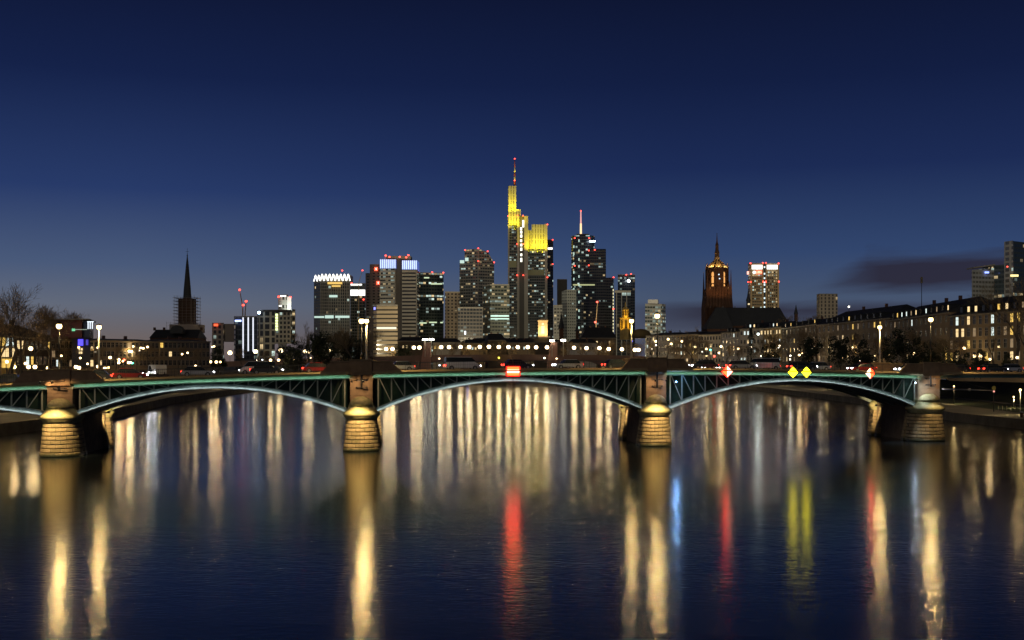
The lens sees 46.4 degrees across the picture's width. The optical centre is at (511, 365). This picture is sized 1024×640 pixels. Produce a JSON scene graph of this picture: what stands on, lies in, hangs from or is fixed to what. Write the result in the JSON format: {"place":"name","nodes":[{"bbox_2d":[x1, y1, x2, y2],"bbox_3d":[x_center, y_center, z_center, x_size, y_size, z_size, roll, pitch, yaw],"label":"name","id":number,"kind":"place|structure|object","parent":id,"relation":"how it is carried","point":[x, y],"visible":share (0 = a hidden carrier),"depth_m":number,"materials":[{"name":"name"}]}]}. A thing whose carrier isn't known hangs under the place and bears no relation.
{"place":"outdoors","nodes":[
{"label":"outdoors","id":0,"kind":"place"},
{"bbox_2d":[0,293,29,374],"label":"bare tree","id":1,"kind":"object","parent":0,"point":[6,334],"visible":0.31,"depth_m":209.46,"materials":[{"name":"brown plant"}]},
{"bbox_2d":[0,282,42,382],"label":"bare tree","id":2,"kind":"object","parent":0,"point":[11,368],"visible":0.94,"depth_m":190.19,"materials":[{"name":"brown plant"}]},
{"bbox_2d":[0,287,45,373],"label":"bare tree","id":3,"kind":"object","parent":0,"point":[20,351],"visible":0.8,"depth_m":194.92,"materials":[{"name":"brown plant"}]},
{"bbox_2d":[0,305,51,369],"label":"bare tree","id":4,"kind":"object","parent":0,"point":[24,345],"visible":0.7,"depth_m":204.48,"materials":[{"name":"brown plant"}]},
{"bbox_2d":[26,304,60,368],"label":"bare tree","id":5,"kind":"object","parent":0,"point":[47,314],"visible":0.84,"depth_m":215.88,"materials":[{"name":"brown plant"}]},
{"bbox_2d":[0,389,228,422],"bbox_3d":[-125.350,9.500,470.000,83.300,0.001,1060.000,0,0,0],"label":"promenade","id":6,"kind":"structure","parent":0,"point":[10,417],"depth_m":240.08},
{"bbox_2d":[0,389,251,435],"bbox_3d":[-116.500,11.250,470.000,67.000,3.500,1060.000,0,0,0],"label":"quay wall","id":7,"kind":"structure","parent":0,"point":[11,428],"depth_m":287.97,"materials":[{"name":"stone"}]},
{"bbox_2d":[148,369,299,374],"bbox_3d":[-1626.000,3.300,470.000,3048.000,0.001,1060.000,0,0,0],"label":"ground","id":8,"kind":"structure","parent":0,"point":[225,370],"depth_m":747.69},
{"bbox_2d":[0,334,16,382],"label":"apartment building","id":9,"kind":"structure","parent":8,"relation":"on","point":[7,354],"depth_m":237.01,"materials":[{"name":"brown"}]},
{"bbox_2d":[0,319,52,374],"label":"apartment building","id":10,"kind":"structure","parent":8,"relation":"on","point":[42,359],"depth_m":266.77,"materials":[{"name":"beige stone"}]},
{"bbox_2d":[9,310,79,369],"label":"bare tree","id":11,"kind":"object","parent":8,"relation":"on","point":[42,346],"visible":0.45,"depth_m":260.13,"materials":[{"name":"brown plant"}]},
{"bbox_2d":[51,338,95,369],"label":"apartment building","id":12,"kind":"structure","parent":8,"relation":"on","point":[54,361],"depth_m":334.88,"materials":[{"name":"beige stone"}]},
{"bbox_2d":[51,319,95,366],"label":"modern building","id":13,"kind":"structure","parent":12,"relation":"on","point":[80,332],"depth_m":328.46,"materials":[{"name":"red"}]},
{"bbox_2d":[90,336,158,373],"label":"apartment building","id":14,"kind":"structure","parent":8,"relation":"on","point":[110,344],"depth_m":429.52,"materials":[{"name":"beige stone"}]},
{"bbox_2d":[136,341,164,374],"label":"bare tree","id":15,"kind":"object","parent":8,"relation":"on","point":[149,351],"visible":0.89,"depth_m":398.22,"materials":[{"name":"brown plant"}]},
{"bbox_2d":[149,251,206,340],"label":"church","id":16,"kind":"structure","parent":8,"relation":"on","point":[186,327],"depth_m":792.45,"materials":[{"name":"red stone"}]},
{"bbox_2d":[151,336,210,375],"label":"apartment building","id":17,"kind":"structure","parent":8,"relation":"on","point":[169,346],"depth_m":446.93,"materials":[{"name":"beige stone"}]},
{"bbox_2d":[210,346,227,371],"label":"evergreen tree","id":18,"kind":"object","parent":8,"relation":"on","point":[215,365],"visible":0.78,"depth_m":559.05,"materials":[{"name":"green plant"}]},
{"bbox_2d":[212,323,233,369],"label":"office block","id":19,"kind":"structure","parent":8,"relation":"on","point":[222,333],"depth_m":900.00,"materials":[{"name":"grey concrete"}]},
{"bbox_2d":[234,316,256,369],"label":"office block","id":20,"kind":"structure","parent":8,"relation":"on","point":[245,333],"depth_m":850.00,"materials":[{"name":"grey glass"}]},
{"bbox_2d":[257,309,294,367],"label":"office block","id":21,"kind":"structure","parent":8,"relation":"on","point":[274,327],"depth_m":820.00,"materials":[{"name":"grey concrete"}]},
{"bbox_2d":[280,347,302,371],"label":"evergreen tree","id":22,"kind":"object","parent":8,"relation":"on","point":[295,362],"visible":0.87,"depth_m":518.41,"materials":[{"name":"green plant"}]},
{"bbox_2d":[288,338,311,366],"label":"evergreen tree","id":23,"kind":"object","parent":8,"relation":"on","point":[297,345],"visible":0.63,"depth_m":599.65,"materials":[{"name":"green plant"}]},
{"bbox_2d":[307,332,330,371],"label":"evergreen tree","id":24,"kind":"object","parent":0,"point":[314,352],"visible":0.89,"depth_m":557.92,"materials":[{"name":"green plant"}]},
{"bbox_2d":[313,330,342,363],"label":"evergreen tree","id":25,"kind":"object","parent":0,"point":[331,352],"visible":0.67,"depth_m":557.64,"materials":[{"name":"green plant"}]},
{"bbox_2d":[328,324,359,359],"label":"bare tree","id":26,"kind":"object","parent":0,"point":[341,339],"visible":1,"depth_m":421.40,"materials":[{"name":"brown plant"}]},
{"bbox_2d":[331,331,360,360],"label":"evergreen tree","id":27,"kind":"object","parent":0,"point":[345,355],"visible":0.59,"depth_m":548.08,"materials":[{"name":"green plant"}]},
{"bbox_2d":[360,330,383,359],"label":"bare tree","id":28,"kind":"object","parent":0,"point":[373,339],"visible":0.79,"depth_m":500.26,"materials":[{"name":"brown plant"}]},
{"bbox_2d":[398,335,427,369],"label":"old building","id":29,"kind":"structure","parent":0,"point":[416,341],"depth_m":900.00,"materials":[{"name":"beige stone"}]},
{"bbox_2d":[432,337,460,368],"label":"old building","id":30,"kind":"structure","parent":0,"point":[445,342],"depth_m":871.02,"materials":[{"name":"beige stone"}]},
{"bbox_2d":[463,338,483,368],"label":"old building","id":31,"kind":"structure","parent":0,"point":[474,342],"depth_m":861.50,"materials":[{"name":"beige stone"}]},
{"bbox_2d":[485,332,505,367],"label":"old building","id":32,"kind":"structure","parent":0,"point":[495,338],"depth_m":881.57,"materials":[{"name":"beige stone"}]},
{"bbox_2d":[0,382,1023,639],"bbox_3d":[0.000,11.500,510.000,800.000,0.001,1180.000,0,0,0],"label":"water","id":33,"kind":"structure","parent":0,"point":[516,510],"depth_m":85.72,"materials":[{"name":"blue liquid"}]},
{"bbox_2d":[224,355,645,383],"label":"stone bridge","id":34,"kind":"structure","parent":33,"relation":"in","point":[588,358],"depth_m":740.00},
{"bbox_2d":[421,342,430,368],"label":"stone pylon","id":35,"kind":"object","parent":34,"relation":"on","point":[426,354],"visible":0.82,"depth_m":738.00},
{"bbox_2d":[547,342,557,367],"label":"stone pylon","id":36,"kind":"object","parent":34,"relation":"on","point":[552,357],"visible":0.82,"depth_m":738.00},
{"bbox_2d":[0,357,1023,457],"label":"arch bridge","id":37,"kind":"structure","parent":33,"relation":"in","point":[76,415],"depth_m":165.10,"materials":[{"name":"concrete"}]},
{"bbox_2d":[0,315,22,382],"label":"bare tree","id":38,"kind":"object","parent":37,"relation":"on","point":[7,329],"visible":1,"depth_m":164.92,"materials":[{"name":"brown plant"}]},
{"bbox_2d":[39,322,66,390],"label":"street lamp","id":39,"kind":"object","parent":37,"relation":"attached to","point":[59,326],"visible":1,"depth_m":150.04,"materials":[{"name":"metal"}]},
{"bbox_2d":[113,368,147,377],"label":"car","id":40,"kind":"object","parent":37,"relation":"on","point":[134,372],"visible":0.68,"depth_m":156.21,"materials":[{"name":"red paint"}]},
{"bbox_2d":[180,366,213,375],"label":"car","id":41,"kind":"object","parent":37,"relation":"on","point":[194,369],"visible":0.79,"depth_m":158.32,"materials":[{"name":"grey paint"}]},
{"bbox_2d":[239,361,274,373],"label":"car","id":42,"kind":"object","parent":37,"relation":"on","point":[250,364],"visible":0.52,"depth_m":165.80,"materials":[{"name":"white paint"}]},
{"bbox_2d":[250,364,282,373],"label":"car","id":43,"kind":"object","parent":37,"relation":"on","point":[256,368],"visible":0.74,"depth_m":160.42,"materials":[{"name":"grey paint"}]},
{"bbox_2d":[443,357,480,368],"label":"car","id":44,"kind":"object","parent":37,"relation":"on","point":[454,361],"visible":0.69,"depth_m":167.51,"materials":[{"name":"white paint"}]},
{"bbox_2d":[501,359,533,367],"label":"car","id":45,"kind":"object","parent":37,"relation":"on","point":[516,362],"visible":0.56,"depth_m":169.24,"materials":[{"name":"grey paint"}]},
{"bbox_2d":[552,359,583,367],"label":"car","id":46,"kind":"object","parent":37,"relation":"on","point":[568,363],"visible":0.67,"depth_m":175.16,"materials":[{"name":"grey paint"}]},
{"bbox_2d":[602,359,625,367],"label":"car","id":47,"kind":"object","parent":37,"relation":"on","point":[610,363],"visible":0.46,"depth_m":172.56,"materials":[{"name":"grey paint"}]},
{"bbox_2d":[749,358,780,368],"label":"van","id":48,"kind":"object","parent":37,"relation":"on","point":[763,362],"visible":0.47,"depth_m":185.00,"materials":[{"name":"white paint"}]},
{"bbox_2d":[0,0,1023,365],"label":"sky","id":49,"kind":"structure","parent":0,"point":[865,150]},
{"bbox_2d":[461,337,566,367],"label":"old building","id":50,"kind":"structure","parent":0,"point":[541,343],"depth_m":930.00,"materials":[{"name":"beige stone"}]},
{"bbox_2d":[537,318,547,337],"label":"bell tower","id":51,"kind":"structure","parent":50,"relation":"on","point":[542,327],"depth_m":946.34,"materials":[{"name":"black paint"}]},
{"bbox_2d":[507,338,534,367],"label":"old building","id":52,"kind":"structure","parent":0,"point":[523,344],"depth_m":881.29,"materials":[{"name":"beige stone"}]},
{"bbox_2d":[508,158,547,337],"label":"skyscraper","id":53,"kind":"structure","parent":0,"point":[527,266],"depth_m":1604.00,"materials":[{"name":"grey glass"}]},
{"bbox_2d":[567,337,597,367],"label":"old building","id":54,"kind":"structure","parent":0,"point":[592,342],"depth_m":861.50,"materials":[{"name":"beige stone"}]},
{"bbox_2d":[580,326,615,367],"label":"old building","id":55,"kind":"structure","parent":0,"point":[598,334],"depth_m":901.88,"materials":[{"name":"black stone"}]},
{"bbox_2d":[619,302,650,339],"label":"church","id":56,"kind":"structure","parent":0,"point":[625,327],"depth_m":997.37,"materials":[{"name":"stone"}]},
{"bbox_2d":[646,331,682,358],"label":"riverside house","id":57,"kind":"structure","parent":0,"point":[662,338],"depth_m":706.68,"materials":[{"name":"beige stone"}]},
{"bbox_2d":[673,330,707,363],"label":"riverside house","id":58,"kind":"structure","parent":0,"point":[677,338],"depth_m":679.16,"materials":[{"name":"beige stone"}]},
{"bbox_2d":[761,343,782,368],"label":"evergreen tree","id":59,"kind":"object","parent":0,"point":[772,355],"visible":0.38,"depth_m":469.98,"materials":[{"name":"green plant"}]},
{"bbox_2d":[797,337,822,363],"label":"evergreen tree","id":60,"kind":"object","parent":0,"point":[811,352],"visible":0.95,"depth_m":419.48,"materials":[{"name":"green plant"}]},
{"bbox_2d":[826,336,850,369],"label":"evergreen tree","id":61,"kind":"object","parent":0,"point":[841,353],"visible":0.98,"depth_m":379.19,"materials":[{"name":"green plant"}]},
{"bbox_2d":[847,339,875,365],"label":"evergreen tree","id":62,"kind":"object","parent":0,"point":[864,358],"visible":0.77,"depth_m":329.76,"materials":[{"name":"green plant"}]},
{"bbox_2d":[740,386,1023,428],"bbox_3d":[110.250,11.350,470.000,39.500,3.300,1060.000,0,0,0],"label":"quay wall","id":63,"kind":"structure","parent":0,"point":[990,420],"depth_m":246.48,"materials":[{"name":"stone"}]},
{"bbox_2d":[751,383,1023,418],"bbox_3d":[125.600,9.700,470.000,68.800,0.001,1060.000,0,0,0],"label":"promenade","id":64,"kind":"structure","parent":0,"point":[947,406],"depth_m":302.78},
{"bbox_2d":[778,379,1023,403],"bbox_3d":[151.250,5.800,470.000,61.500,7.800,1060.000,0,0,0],"label":"grass slope","id":65,"kind":"structure","parent":0,"point":[1005,392],"depth_m":352.43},
{"bbox_2d":[670,334,708,363],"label":"bare tree","id":66,"kind":"object","parent":65,"relation":"on","point":[692,344],"visible":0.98,"depth_m":561.34,"materials":[{"name":"brown plant"}]},
{"bbox_2d":[697,329,724,367],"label":"riverside house","id":67,"kind":"structure","parent":65,"relation":"on","point":[714,338],"depth_m":651.06,"materials":[{"name":"beige stone"}]},
{"bbox_2d":[721,326,744,366],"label":"riverside house","id":68,"kind":"structure","parent":65,"relation":"on","point":[730,336],"depth_m":630.91,"materials":[{"name":"beige stone"}]},
{"bbox_2d":[743,328,756,361],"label":"conifer","id":69,"kind":"object","parent":65,"relation":"on","point":[752,339],"visible":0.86,"depth_m":479.60,"materials":[{"name":"green plant"}]},
{"bbox_2d":[739,320,772,368],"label":"riverside house","id":70,"kind":"structure","parent":65,"relation":"on","point":[756,329],"depth_m":602.52,"materials":[{"name":"beige stone"}]},
{"bbox_2d":[763,319,795,368],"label":"riverside house","id":71,"kind":"structure","parent":65,"relation":"on","point":[775,329],"depth_m":578.72,"materials":[{"name":"beige stone"}]},
{"bbox_2d":[775,328,796,364],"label":"bare tree","id":72,"kind":"object","parent":65,"relation":"on","point":[783,342],"visible":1,"depth_m":450.69,"materials":[{"name":"brown plant"}]},
{"bbox_2d":[781,316,825,369],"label":"riverside house","id":73,"kind":"structure","parent":65,"relation":"on","point":[810,326],"depth_m":534.61,"materials":[{"name":"beige stone"}]},
{"bbox_2d":[816,304,915,369],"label":"riverside house","id":74,"kind":"structure","parent":65,"relation":"on","point":[863,321],"depth_m":431.37,"materials":[{"name":"beige stone"}]},
{"bbox_2d":[871,335,899,362],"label":"evergreen tree","id":75,"kind":"object","parent":65,"relation":"on","point":[886,350],"visible":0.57,"depth_m":344.75,"materials":[{"name":"green plant"}]},
{"bbox_2d":[883,327,921,364],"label":"evergreen tree","id":76,"kind":"object","parent":65,"relation":"on","point":[900,346],"visible":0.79,"depth_m":319.85,"materials":[{"name":"green plant"}]},
{"bbox_2d":[888,295,990,379],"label":"riverside house","id":77,"kind":"structure","parent":65,"relation":"on","point":[914,317],"depth_m":345.18,"materials":[{"name":"beige stone"}]},
{"bbox_2d":[926,334,953,362],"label":"bare tree","id":78,"kind":"object","parent":65,"relation":"on","point":[937,350],"visible":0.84,"depth_m":279.06,"materials":[{"name":"brown plant"}]},
{"bbox_2d":[947,290,1023,382],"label":"riverside house","id":79,"kind":"structure","parent":65,"relation":"on","point":[966,321],"depth_m":283.92,"materials":[{"name":"beige stone"}]},
{"bbox_2d":[966,275,1023,363],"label":"bare tree","id":80,"kind":"object","parent":65,"relation":"on","point":[1016,334],"visible":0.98,"depth_m":229.90,"materials":[{"name":"brown plant"}]},
{"bbox_2d":[981,319,1008,363],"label":"bare tree","id":81,"kind":"object","parent":65,"relation":"on","point":[989,329],"visible":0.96,"depth_m":250.32,"materials":[{"name":"brown plant"}]},
{"bbox_2d":[905,337,935,362],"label":"evergreen tree","id":82,"kind":"object","parent":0,"point":[916,358],"visible":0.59,"depth_m":288.98,"materials":[{"name":"green plant"}]},
{"bbox_2d":[827,390,1023,412],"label":"lawn","id":83,"kind":"structure","parent":0,"point":[978,404],"depth_m":294.89,"materials":[{"name":"green plant"}]},
{"bbox_2d":[927,341,949,362],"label":"evergreen tree","id":84,"kind":"object","parent":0,"point":[936,357],"visible":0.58,"depth_m":289.40,"materials":[{"name":"green plant"}]},
{"bbox_2d":[941,335,971,363],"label":"bare tree","id":85,"kind":"object","parent":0,"point":[952,348],"visible":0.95,"depth_m":262.53,"materials":[{"name":"brown plant"}]},
{"bbox_2d":[948,350,969,367],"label":"evergreen tree","id":86,"kind":"object","parent":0,"point":[962,360],"visible":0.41,"depth_m":249.70,"materials":[{"name":"green plant"}]},
{"bbox_2d":[969,348,989,369],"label":"evergreen tree","id":87,"kind":"object","parent":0,"point":[979,359],"visible":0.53,"depth_m":249.91,"materials":[{"name":"green plant"}]},
{"label":"ground","id":88,"kind":"structure","parent":0,"visible":0},
{"bbox_2d":[701,238,785,331],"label":"cathedral","id":89,"kind":"structure","parent":88,"relation":"on","point":[718,311],"depth_m":891.69,"materials":[{"name":"red stone"}]},
{"bbox_2d":[967,264,1003,299],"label":"office tower","id":90,"kind":"structure","parent":88,"relation":"on","point":[989,275],"depth_m":904.55,"materials":[{"name":"grey concrete"}]},
{"bbox_2d":[1004,241,1023,296],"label":"office tower","id":91,"kind":"structure","parent":88,"relation":"on","point":[1013,259],"depth_m":883.69,"materials":[{"name":"grey glass"}]},
{"bbox_3d":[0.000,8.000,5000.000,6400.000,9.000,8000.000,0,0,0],"label":"ground","id":92,"kind":"structure","parent":0,"visible":0},
{"bbox_2d":[278,295,290,366],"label":"office tower","id":93,"kind":"structure","parent":92,"relation":"on","point":[284,302],"depth_m":1000.00,"materials":[{"name":"grey concrete"}]},
{"bbox_2d":[314,270,352,357],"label":"office tower","id":94,"kind":"structure","parent":92,"relation":"on","point":[332,303],"depth_m":1353.04,"materials":[{"name":"grey glass"}]},
{"bbox_2d":[350,283,364,356],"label":"office tower","id":95,"kind":"structure","parent":92,"relation":"on","point":[355,327],"depth_m":1420.00,"materials":[{"name":"glass"}]},
{"bbox_2d":[365,264,379,356],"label":"office tower","id":96,"kind":"structure","parent":92,"relation":"on","point":[372,288],"depth_m":1520.00,"materials":[{"name":"grey concrete"}]},
{"bbox_2d":[374,305,397,356],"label":"office block","id":97,"kind":"structure","parent":92,"relation":"on","point":[386,320],"depth_m":1150.00,"materials":[{"name":"beige concrete"}]},
{"bbox_2d":[380,254,418,339],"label":"office tower","id":98,"kind":"structure","parent":92,"relation":"on","point":[399,281],"depth_m":1330.50,"materials":[{"name":"grey concrete"}]},
{"bbox_2d":[419,272,443,366],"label":"office tower","id":99,"kind":"structure","parent":92,"relation":"on","point":[431,305],"depth_m":1454.32,"materials":[{"name":"black glass"}]},
{"bbox_2d":[445,291,459,338],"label":"office block","id":100,"kind":"structure","parent":92,"relation":"on","point":[452,301],"depth_m":1301.78,"materials":[{"name":"brown concrete"}]},
{"bbox_2d":[458,307,482,340],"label":"office block","id":101,"kind":"structure","parent":92,"relation":"on","point":[470,322],"depth_m":1202.00,"materials":[{"name":"grey concrete"}]},
{"bbox_2d":[460,248,494,306],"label":"office tower","id":102,"kind":"structure","parent":92,"relation":"on","point":[476,270],"depth_m":1484.08,"materials":[{"name":"grey concrete"}]},
{"bbox_2d":[483,284,508,337],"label":"office block","id":103,"kind":"structure","parent":92,"relation":"on","point":[495,308],"depth_m":1252.34,"materials":[{"name":"grey concrete"}]},
{"bbox_2d":[547,239,552,338],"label":"office tower","id":104,"kind":"structure","parent":92,"relation":"on","point":[550,288],"depth_m":1700.00,"materials":[{"name":"glass"}]},
{"bbox_2d":[553,305,561,339],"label":"office block","id":105,"kind":"structure","parent":92,"relation":"on","point":[557,310],"depth_m":1300.00,"materials":[{"name":"grey concrete"}]},
{"bbox_2d":[557,279,566,304],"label":"office tower","id":106,"kind":"structure","parent":92,"relation":"on","point":[561,285],"depth_m":1651.03,"materials":[{"name":"grey"}]},
{"bbox_2d":[562,290,575,341],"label":"office block","id":107,"kind":"structure","parent":92,"relation":"on","point":[569,310],"depth_m":1352.32,"materials":[{"name":"grey concrete"}]},
{"bbox_2d":[571,210,613,338],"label":"skyscraper","id":108,"kind":"structure","parent":92,"relation":"on","point":[591,284],"depth_m":1552.00,"materials":[{"name":"grey glass"}]},
{"bbox_2d":[613,290,630,355],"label":"office block","id":109,"kind":"structure","parent":92,"relation":"on","point":[622,297],"depth_m":1401.21,"materials":[{"name":"grey glass"}]},
{"bbox_2d":[618,273,634,355],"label":"office tower","id":110,"kind":"structure","parent":92,"relation":"on","point":[626,281],"depth_m":1603.97,"materials":[{"name":"grey glass"}]},
{"bbox_2d":[645,300,665,355],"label":"office block","id":111,"kind":"structure","parent":92,"relation":"on","point":[652,307],"depth_m":1301.87,"materials":[{"name":"grey concrete"}]},
{"bbox_2d":[747,262,779,307],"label":"office tower","id":112,"kind":"structure","parent":92,"relation":"on","point":[763,282],"depth_m":1500.74,"materials":[{"name":"grey concrete"}]},
{"bbox_2d":[817,294,837,318],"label":"office tower","id":113,"kind":"structure","parent":92,"relation":"on","point":[827,305],"depth_m":1401.64,"materials":[{"name":"grey concrete"}]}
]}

